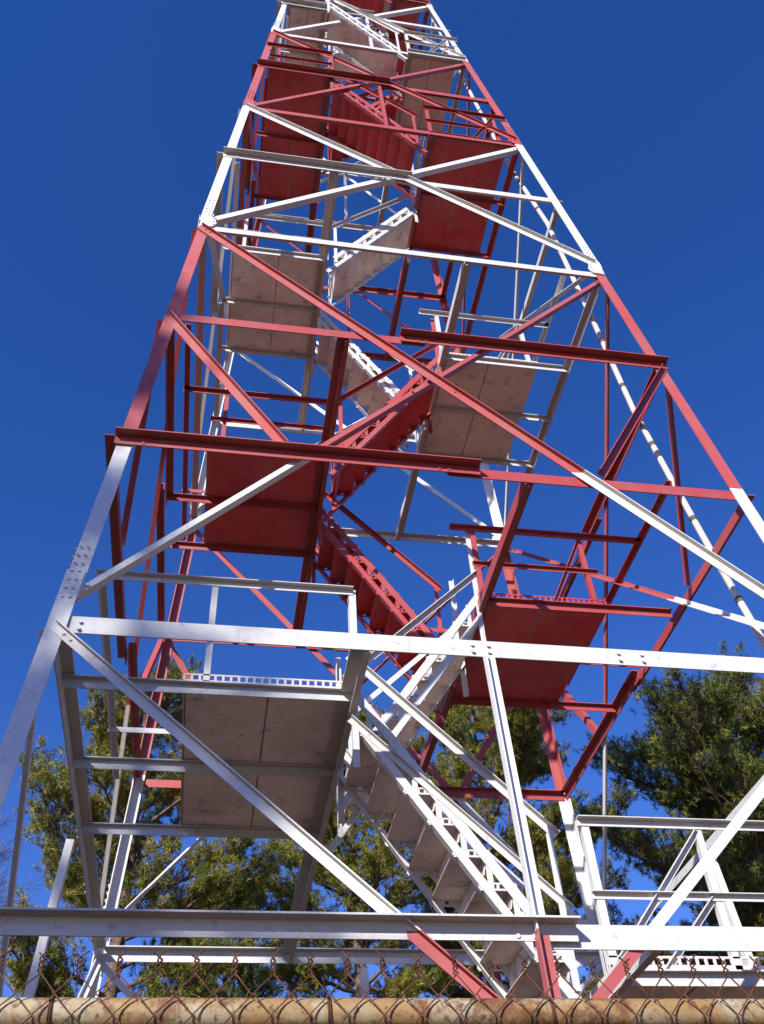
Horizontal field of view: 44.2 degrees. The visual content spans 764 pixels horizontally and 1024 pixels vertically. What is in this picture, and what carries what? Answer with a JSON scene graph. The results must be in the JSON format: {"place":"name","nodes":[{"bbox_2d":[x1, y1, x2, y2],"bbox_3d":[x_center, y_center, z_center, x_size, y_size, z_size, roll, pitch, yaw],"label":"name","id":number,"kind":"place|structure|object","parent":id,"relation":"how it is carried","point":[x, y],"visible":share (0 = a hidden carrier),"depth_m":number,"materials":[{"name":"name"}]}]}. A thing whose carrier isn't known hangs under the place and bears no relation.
{"place":"outdoors","nodes":[
{"label":"outdoors","id":0,"kind":"place"},
{"bbox_2d":[173,881,302,997],"bbox_3d":[-4.565,17.014,25.492,5.764,15.639,6.263,5,-45,-8],"label":"pine tree","id":1,"kind":"object","parent":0,"point":[250,980],"visible":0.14,"depth_m":28.41,"materials":[{"name":"green plant"}]},
{"bbox_2d":[0,0,763,997],"label":"sky","id":2,"kind":"structure","parent":0,"point":[645,118],"materials":[{"name":"blue"}]},
{"bbox_3d":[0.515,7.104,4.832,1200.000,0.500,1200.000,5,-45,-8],"label":"ground","id":3,"kind":"structure","parent":0,"visible":0},
{"bbox_2d":[0,811,22,983],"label":"bare tree","id":4,"kind":"object","parent":3,"relation":"on","point":[3,854],"visible":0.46,"depth_m":25.91,"materials":[{"name":"plant"}]},
{"bbox_2d":[0,816,54,905],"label":"bare tree","id":5,"kind":"object","parent":3,"relation":"on","point":[9,880],"visible":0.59,"depth_m":24.50,"materials":[{"name":"plant"}]},
{"bbox_2d":[0,653,297,997],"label":"pine tree","id":6,"kind":"object","parent":3,"relation":"on","point":[208,883],"visible":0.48,"depth_m":19.11,"materials":[{"name":"green plant"}]},
{"bbox_2d":[243,684,480,997],"bbox_3d":[-0.223,11.740,22.168,6.708,17.976,6.389,5,-45,-8],"label":"pine tree","id":7,"kind":"object","parent":3,"relation":"on","point":[378,860],"visible":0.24,"depth_m":23.12,"materials":[{"name":"green plant"}]},
{"bbox_2d":[0,947,763,1023],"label":"chain link fence","id":8,"kind":"object","parent":3,"relation":"on","point":[327,1009],"visible":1,"depth_m":1.80,"materials":[{"name":"metal"}]},
{"bbox_2d":[0,0,763,998],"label":"lookout tower","id":9,"kind":"structure","parent":3,"relation":"on","point":[264,760],"depth_m":9.98,"materials":[{"name":"metal"}]},
{"bbox_2d":[407,696,664,997],"bbox_3d":[3.518,12.954,24.958,8.923,19.822,8.654,5,-45,-8],"label":"pine tree","id":10,"kind":"object","parent":3,"relation":"on","point":[531,759],"visible":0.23,"depth_m":27.38,"materials":[{"name":"green plant"}]},
{"bbox_2d":[562,639,763,965],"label":"pine tree","id":11,"kind":"object","parent":3,"relation":"on","point":[704,768],"visible":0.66,"depth_m":20.74,"materials":[{"name":"green plant"}]},
{"bbox_2d":[670,744,763,964],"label":"pine tree","id":12,"kind":"object","parent":3,"relation":"on","point":[698,908],"visible":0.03,"depth_m":27.57,"materials":[{"name":"green plant"}]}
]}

